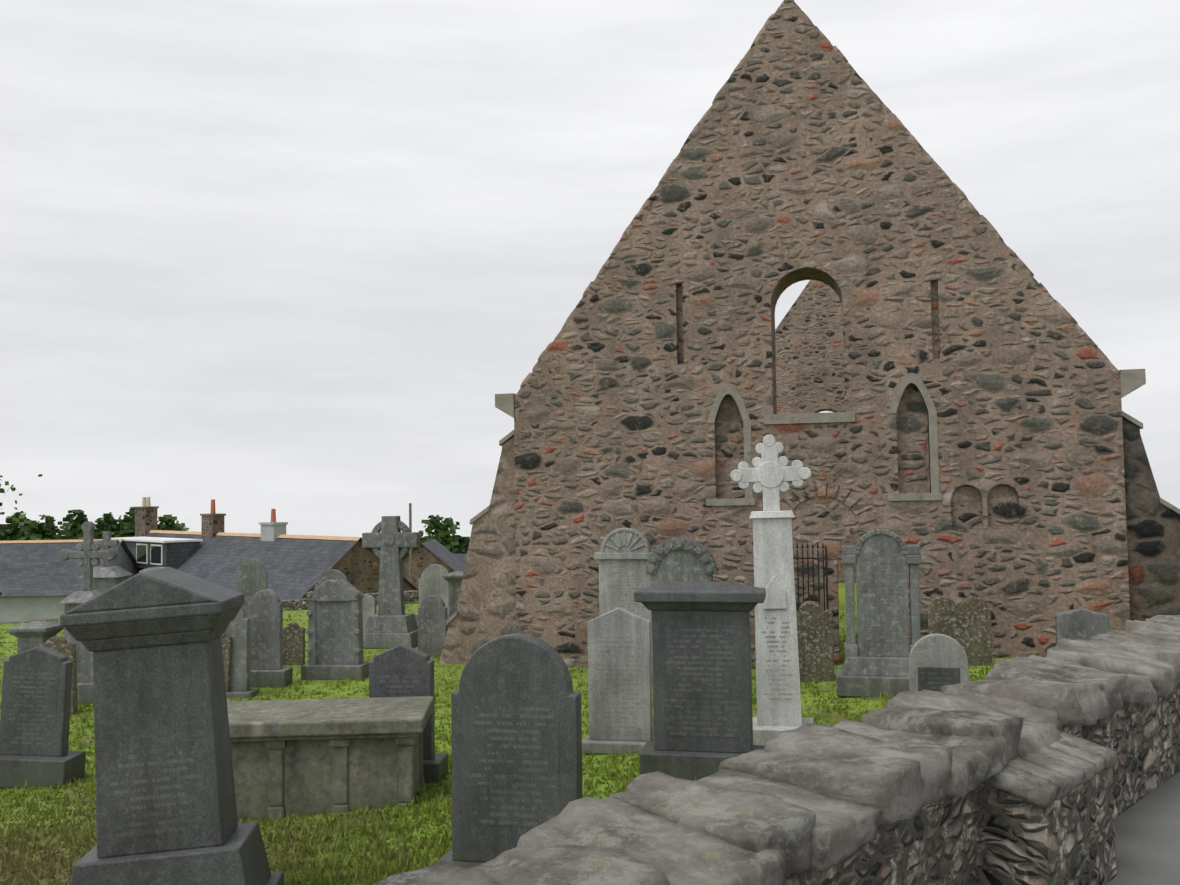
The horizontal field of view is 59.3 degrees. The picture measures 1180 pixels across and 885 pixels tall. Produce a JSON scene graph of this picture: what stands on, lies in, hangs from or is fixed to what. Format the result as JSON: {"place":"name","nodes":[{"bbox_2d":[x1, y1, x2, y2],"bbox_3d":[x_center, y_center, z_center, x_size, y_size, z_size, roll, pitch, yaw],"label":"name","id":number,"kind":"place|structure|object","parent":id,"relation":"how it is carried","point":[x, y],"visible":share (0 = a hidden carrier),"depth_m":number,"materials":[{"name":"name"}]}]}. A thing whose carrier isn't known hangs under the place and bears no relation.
{"place":"outdoors","nodes":[
{"label":"outdoors","id":0,"kind":"place"},
{"bbox_2d":[0,583,1045,884],"bbox_3d":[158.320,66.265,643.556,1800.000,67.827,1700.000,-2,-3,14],"label":"ground","id":1,"kind":"structure","parent":0,"point":[314,685],"depth_m":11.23,"materials":[{"name":"green plant"}]},
{"bbox_2d":[0,525,15,540],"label":"birch tree","id":2,"kind":"object","parent":1,"relation":"on","point":[3,531],"visible":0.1,"depth_m":77.03,"materials":[{"name":"green plant"}]},
{"bbox_2d":[0,512,37,540],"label":"birch tree","id":3,"kind":"object","parent":1,"relation":"on","point":[16,523],"visible":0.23,"depth_m":77.99,"materials":[{"name":"green plant"}]},
{"bbox_2d":[0,474,42,595],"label":"tree","id":4,"kind":"object","parent":1,"relation":"on","point":[2,490],"visible":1,"depth_m":30.85,"materials":[{"name":"green plant"}]},
{"bbox_2d":[7,621,63,653],"bbox_3d":[-7.275,2.868,13.644,0.520,1.020,0.520,-1,-3,2],"label":"monument pedestal","id":5,"kind":"object","parent":1,"relation":"on","point":[32,634],"visible":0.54,"depth_m":13.49,"materials":[{"name":"grey stone"}]},
{"bbox_2d":[0,646,85,788],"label":"dark headstone","id":6,"kind":"object","parent":1,"relation":"on","point":[35,710],"visible":0.9,"depth_m":9.46,"materials":[{"name":"stone"}]},
{"bbox_2d":[16,515,69,539],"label":"birch tree","id":7,"kind":"object","parent":1,"relation":"on","point":[48,529],"visible":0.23,"depth_m":74.33,"materials":[{"name":"green plant"}]},
{"bbox_2d":[38,636,77,713],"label":"gravestone","id":8,"kind":"object","parent":1,"relation":"on","point":[59,644],"visible":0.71,"depth_m":12.65,"materials":[{"name":"stone"}]},
{"bbox_2d":[0,539,139,622],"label":"grey house","id":9,"kind":"structure","parent":1,"relation":"on","point":[40,580],"depth_m":50.73,"materials":[{"name":"stone"}]},
{"bbox_2d":[60,509,101,539],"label":"birch tree","id":10,"kind":"object","parent":1,"relation":"on","point":[72,528],"visible":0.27,"depth_m":78.31,"materials":[{"name":"green plant"}]},
{"bbox_2d":[58,522,117,703],"bbox_3d":[-6.608,2.205,13.641,0.770,2.323,0.600,-1,-3,2],"label":"monument foliate cross","id":11,"kind":"object","parent":1,"relation":"on","point":[88,554],"visible":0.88,"depth_m":13.52,"materials":[{"name":"grey stone"}]},
{"bbox_2d":[79,531,132,591],"bbox_3d":[-6.996,2.366,14.995,0.707,2.151,0.600,-1,-3,2],"label":"monument cross finial","id":12,"kind":"object","parent":1,"relation":"on","point":[106,575],"visible":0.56,"depth_m":14.88,"materials":[{"name":"grey stone"}]},
{"bbox_2d":[94,512,129,538],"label":"birch tree","id":13,"kind":"object","parent":1,"relation":"on","point":[106,521],"visible":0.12,"depth_m":80.41,"materials":[{"name":"green plant"}]},
{"bbox_2d":[114,507,157,536],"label":"birch tree","id":14,"kind":"object","parent":1,"relation":"on","point":[126,522],"visible":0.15,"depth_m":81.74,"materials":[{"name":"green plant"}]},
{"bbox_2d":[139,567,164,572],"bbox_3d":[-9.152,3.219,21.913,0.887,1.174,0.320,-1,-4,4],"label":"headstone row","id":15,"kind":"object","parent":1,"relation":"on","point":[148,569],"visible":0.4,"depth_m":21.91,"materials":[{"name":"stone"}]},
{"bbox_2d":[60,567,283,884],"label":"monument pedestal","id":16,"kind":"object","parent":1,"relation":"on","point":[166,812],"visible":1,"depth_m":5.25,"materials":[{"name":"stone"}]},
{"bbox_2d":[157,515,188,530],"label":"birch tree","id":17,"kind":"object","parent":1,"relation":"on","point":[167,522],"visible":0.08,"depth_m":84.83,"materials":[{"name":"green plant"}]},
{"bbox_2d":[172,521,184,530],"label":"birch tree","id":18,"kind":"object","parent":1,"relation":"on","point":[179,528],"visible":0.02,"depth_m":88.55,"materials":[{"name":"green plant"}]},
{"bbox_2d":[1,590,418,623],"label":"boundary wall","id":19,"kind":"structure","parent":1,"relation":"on","point":[411,596],"depth_m":30.38,"materials":[{"name":"grey stone"}]},
{"bbox_2d":[220,633,231,692],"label":"gravestone","id":20,"kind":"object","parent":1,"relation":"on","point":[227,647],"visible":0.15,"depth_m":13.58,"materials":[{"name":"stone"}]},
{"bbox_2d":[225,605,257,698],"bbox_3d":[-4.819,2.730,13.715,0.783,1.339,0.300,-1,-3,4],"label":"grey headstone","id":21,"kind":"object","parent":1,"relation":"on","point":[238,630],"visible":0.33,"depth_m":13.64,"materials":[{"name":"stone"}]},
{"bbox_2d":[237,559,267,617],"bbox_3d":[-7.108,3.123,21.816,0.774,1.342,0.320,0,-1,0],"label":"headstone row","id":22,"kind":"object","parent":1,"relation":"on","point":[252,577],"visible":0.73,"depth_m":21.77,"materials":[{"name":"grey stone"}]},
{"bbox_2d":[111,497,417,599],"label":"house","id":23,"kind":"structure","parent":1,"relation":"on","point":[296,566],"depth_m":49.29,"materials":[{"name":"stone"}]},
{"bbox_2d":[249,589,292,686],"bbox_3d":[-4.532,2.724,14.502,0.650,1.328,0.340,-1,-3,4],"label":"grey headstone","id":24,"kind":"object","parent":1,"relation":"on","point":[267,668],"visible":0.9,"depth_m":14.44,"materials":[{"name":"stone"}]},
{"bbox_2d":[283,622,304,664],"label":"gravestone","id":25,"kind":"object","parent":1,"relation":"on","point":[293,643],"visible":0.83,"depth_m":16.22,"materials":[{"name":"stone"}]},
{"bbox_2d":[227,696,433,821],"bbox_3d":[-2.163,2.554,8.260,1.750,0.844,0.920,-1,-3,-3],"label":"table tomb","id":26,"kind":"object","parent":1,"relation":"on","point":[336,756],"visible":0.65,"depth_m":7.90,"materials":[{"name":"stone"}]},
{"bbox_2d":[315,569,346,588],"bbox_3d":[-5.342,3.202,21.558,0.860,1.119,0.320,-3,0,1],"label":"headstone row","id":27,"kind":"object","parent":1,"relation":"on","point":[335,574],"visible":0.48,"depth_m":21.49,"materials":[{"name":"grey stone"}]},
{"bbox_2d":[301,579,368,679],"bbox_3d":[-3.692,2.701,15.057,0.903,1.415,0.400,-1,-3,6],"label":"gravestone","id":28,"kind":"object","parent":1,"relation":"on","point":[334,632],"visible":1,"depth_m":14.96,"materials":[{"name":"grey stone"}]},
{"bbox_2d":[362,595,376,631],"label":"gravestone","id":29,"kind":"object","parent":1,"relation":"on","point":[369,605],"visible":0.44,"depth_m":18.90,"materials":[{"name":"stone"}]},
{"bbox_2d":[362,516,419,648],"bbox_3d":[-3.485,2.420,18.189,1.000,2.256,0.795,-1,-3,8],"label":"celtic cross","id":30,"kind":"object","parent":1,"relation":"on","point":[391,623],"visible":0.98,"depth_m":18.09,"materials":[{"name":"grey stone"}]},
{"bbox_2d":[369,644,448,783],"bbox_3d":[-1.622,2.326,8.942,0.732,1.161,0.360,-1,-3,6],"label":"gravestone","id":31,"kind":"object","parent":1,"relation":"on","point":[403,670],"visible":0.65,"depth_m":8.89,"materials":[{"name":"stone"}]},
{"bbox_2d":[409,503,411,583],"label":"telegraph pole","id":32,"kind":"object","parent":1,"relation":"on","point":[410,551],"visible":0.36,"depth_m":65.71,"materials":[{"name":"brown wood"}]},
{"bbox_2d":[415,564,448,621],"bbox_3d":[-3.218,3.141,21.638,0.857,1.193,0.320,-2,0,1],"label":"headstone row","id":33,"kind":"object","parent":1,"relation":"on","point":[431,581],"visible":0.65,"depth_m":21.59,"materials":[{"name":"stone"}]},
{"bbox_2d":[418,595,447,656],"bbox_3d":[-2.557,3.025,16.863,0.622,1.081,0.300,-1,-3,8],"label":"grey headstone","id":34,"kind":"object","parent":1,"relation":"on","point":[432,619],"visible":0.67,"depth_m":16.81,"materials":[{"name":"stone"}]},
{"bbox_2d":[402,539,464,589],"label":"stone outbuilding","id":35,"kind":"structure","parent":1,"relation":"on","point":[428,553],"depth_m":79.55,"materials":[{"name":"stone"}]},
{"bbox_2d":[412,515,459,552],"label":"birch tree","id":36,"kind":"object","parent":1,"relation":"on","point":[444,529],"visible":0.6,"depth_m":104.07,"materials":[{"name":"green plant"}]},
{"bbox_2d":[442,571,463,626],"bbox_3d":[-2.527,3.043,19.832,0.468,1.153,0.468,-1,-3,9],"label":"small capped monument","id":37,"kind":"object","parent":1,"relation":"on","point":[454,579],"visible":0.38,"depth_m":19.70,"materials":[{"name":"grey stone"}]},
{"bbox_2d":[450,535,469,553],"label":"tree","id":38,"kind":"object","parent":1,"relation":"on","point":[462,541],"visible":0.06,"depth_m":163.60,"materials":[{"name":"green plant"}]},
{"bbox_2d":[454,554,466,562],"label":"house roof","id":39,"kind":"structure","parent":1,"relation":"on","point":[462,557],"depth_m":119.08,"materials":[{"name":"stone"}]},
{"bbox_2d":[456,539,469,553],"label":"tree","id":40,"kind":"object","parent":1,"relation":"on","point":[463,549],"visible":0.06,"depth_m":148.99,"materials":[{"name":"green plant"}]},
{"bbox_2d":[438,633,582,867],"bbox_3d":[-0.415,1.798,5.859,0.894,1.415,0.340,-1,-3,12],"label":"gravestone","id":41,"kind":"object","parent":1,"relation":"on","point":[516,732],"visible":0.75,"depth_m":5.80,"materials":[{"name":"stone"}]},
{"bbox_2d":[582,607,653,753],"bbox_3d":[0.273,2.146,9.418,0.686,1.288,0.300,-1,-3,10],"label":"gravestone","id":42,"kind":"object","parent":1,"relation":"on","point":[620,680],"visible":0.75,"depth_m":9.35,"materials":[{"name":"stone"}]},
{"bbox_2d":[594,528,651,660],"bbox_3d":[0.511,2.328,14.271,0.866,2.313,0.260,-2,-3,14],"label":"monument fan","id":43,"kind":"object","parent":1,"relation":"on","point":[622,556],"visible":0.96,"depth_m":14.22,"materials":[{"name":"stone"}]},
{"bbox_2d":[645,538,717,685],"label":"gravestone","id":44,"kind":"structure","parent":1,"relation":"on","point":[681,560],"depth_m":13.55,"materials":[{"name":"grey stone"}]},
{"bbox_2d":[634,582,765,779],"bbox_3d":[0.883,1.866,8.159,1.001,1.522,0.400,-1,-3,12],"label":"gravestone","id":45,"kind":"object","parent":1,"relation":"on","point":[702,683],"depth_m":8.05,"materials":[{"name":"stone"}]},
{"bbox_2d":[730,435,813,744],"bbox_3d":[1.672,1.319,9.387,0.727,2.779,0.520,-2,-3,11],"label":"white cross monument","id":46,"kind":"object","parent":1,"relation":"on","point":[770,475],"visible":0.94,"depth_m":9.27,"materials":[{"name":"stone"}]},
{"bbox_2d":[793,542,828,610],"bbox_3d":[3.005,2.325,14.535,0.668,1.860,0.342,-2,-3,14],"label":"iron railing","id":47,"kind":"object","parent":1,"relation":"on","point":[813,558],"visible":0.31,"depth_m":14.37,"materials":[{"name":"black metal"}]},
{"bbox_2d":[796,601,833,681],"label":"gravestone","id":48,"kind":"object","parent":1,"relation":"on","point":[815,640],"visible":0.69,"depth_m":13.12,"materials":[{"name":"stone"}]},
{"bbox_2d":[514,0,1129,668],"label":"church gable","id":49,"kind":"structure","parent":1,"relation":"on","point":[800,158],"depth_m":14.85,"materials":[{"name":"brown stone"}]},
{"bbox_2d":[439,437,515,663],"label":"buttress","id":50,"kind":"structure","parent":49,"relation":"attached to","point":[486,607],"depth_m":15.96,"materials":[{"name":"brown stone"}]},
{"bbox_2d":[446,430,513,624],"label":"church buttress caps","id":51,"kind":"object","parent":50,"relation":"on","point":[506,438],"visible":0.29,"depth_m":16.00,"materials":[{"name":"grey stone"}]},
{"bbox_2d":[514,0,1120,404],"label":"church gable rake stones","id":52,"kind":"object","parent":49,"relation":"on","point":[1086,339],"visible":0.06,"depth_m":15.00,"materials":[{"name":"stone"}]},
{"bbox_2d":[495,369,1145,505],"bbox_3d":[3.079,-0.004,15.260,9.100,1.823,0.955,-2,-3,14],"label":"stone window trim","id":53,"kind":"structure","parent":49,"relation":"attached to","point":[1132,380],"depth_m":14.67,"materials":[{"name":"grey stone"}]},
{"bbox_2d":[780,481,876,532],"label":"stone arch","id":54,"kind":"structure","parent":49,"relation":"in","point":[852,499],"depth_m":14.65,"materials":[{"name":"stone"}]},
{"bbox_2d":[1122,419,1179,620],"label":"buttress","id":55,"kind":"structure","parent":49,"relation":"attached to","point":[1153,534],"depth_m":13.78,"materials":[{"name":"brown stone"}]},
{"bbox_2d":[1122,411,1179,513],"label":"buttress capstones","id":56,"kind":"object","parent":55,"relation":"on","point":[1131,420],"visible":0.23,"depth_m":13.84,"materials":[{"name":"grey stone"}]},
{"bbox_2d":[775,280,877,582],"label":"church gable","id":57,"kind":"structure","parent":1,"relation":"on","point":[809,346],"depth_m":33.52,"materials":[{"name":"brown stone"}]},
{"bbox_2d":[836,529,921,696],"bbox_3d":[3.330,1.917,11.812,1.060,1.861,0.540,-2,-3,14],"label":"gravestone","id":58,"kind":"object","parent":1,"relation":"on","point":[876,662],"visible":0.94,"depth_m":11.71,"materials":[{"name":"stone"}]},
{"bbox_2d":[909,633,968,691],"bbox_3d":[3.039,2.144,9.030,0.489,0.948,0.082,-2,-3,14],"label":"gravestone","id":59,"kind":"object","parent":1,"relation":"on","point":[937,661],"visible":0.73,"depth_m":9.01,"materials":[{"name":"stone"}]},
{"bbox_2d":[928,596,992,665],"bbox_3d":[4.828,2.466,13.549,0.777,0.896,0.112,-2,-3,14],"label":"gravestone","id":60,"kind":"object","parent":1,"relation":"on","point":[966,625],"visible":0.75,"depth_m":13.48,"materials":[{"name":"stone"}]},
{"bbox_2d":[784,684,1179,884],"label":"boundary wall","id":61,"kind":"structure","parent":1,"relation":"on","point":[983,833],"depth_m":4.12,"materials":[{"name":"stone"}]},
{"bbox_2d":[354,615,1179,884],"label":"wall coping stones","id":62,"kind":"object","parent":61,"relation":"on","point":[821,798],"visible":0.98,"depth_m":3.57,"materials":[{"name":"grey stone"}]},
{"bbox_2d":[1055,608,1108,644],"bbox_3d":[5.513,2.280,11.603,0.536,0.838,0.142,-2,-3,17],"label":"grey headstone","id":63,"kind":"object","parent":1,"relation":"on","point":[1080,624],"visible":0.48,"depth_m":11.56,"materials":[{"name":"stone"}]},
{"bbox_2d":[0,0,1179,537],"label":"sky","id":64,"kind":"structure","parent":0,"point":[294,258],"materials":[{"name":"white"}]},
{"bbox_2d":[983,729,1117,807],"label":"boundary wall buttress slabs","id":65,"kind":"structure","parent":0,"point":[1062,767],"depth_m":4.26,"materials":[{"name":"grey stone"}]},
{"bbox_2d":[1106,772,1179,884],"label":"pavement","id":66,"kind":"structure","parent":0,"point":[1147,837],"depth_m":5.02,"materials":[{"name":"concrete"}]}
]}

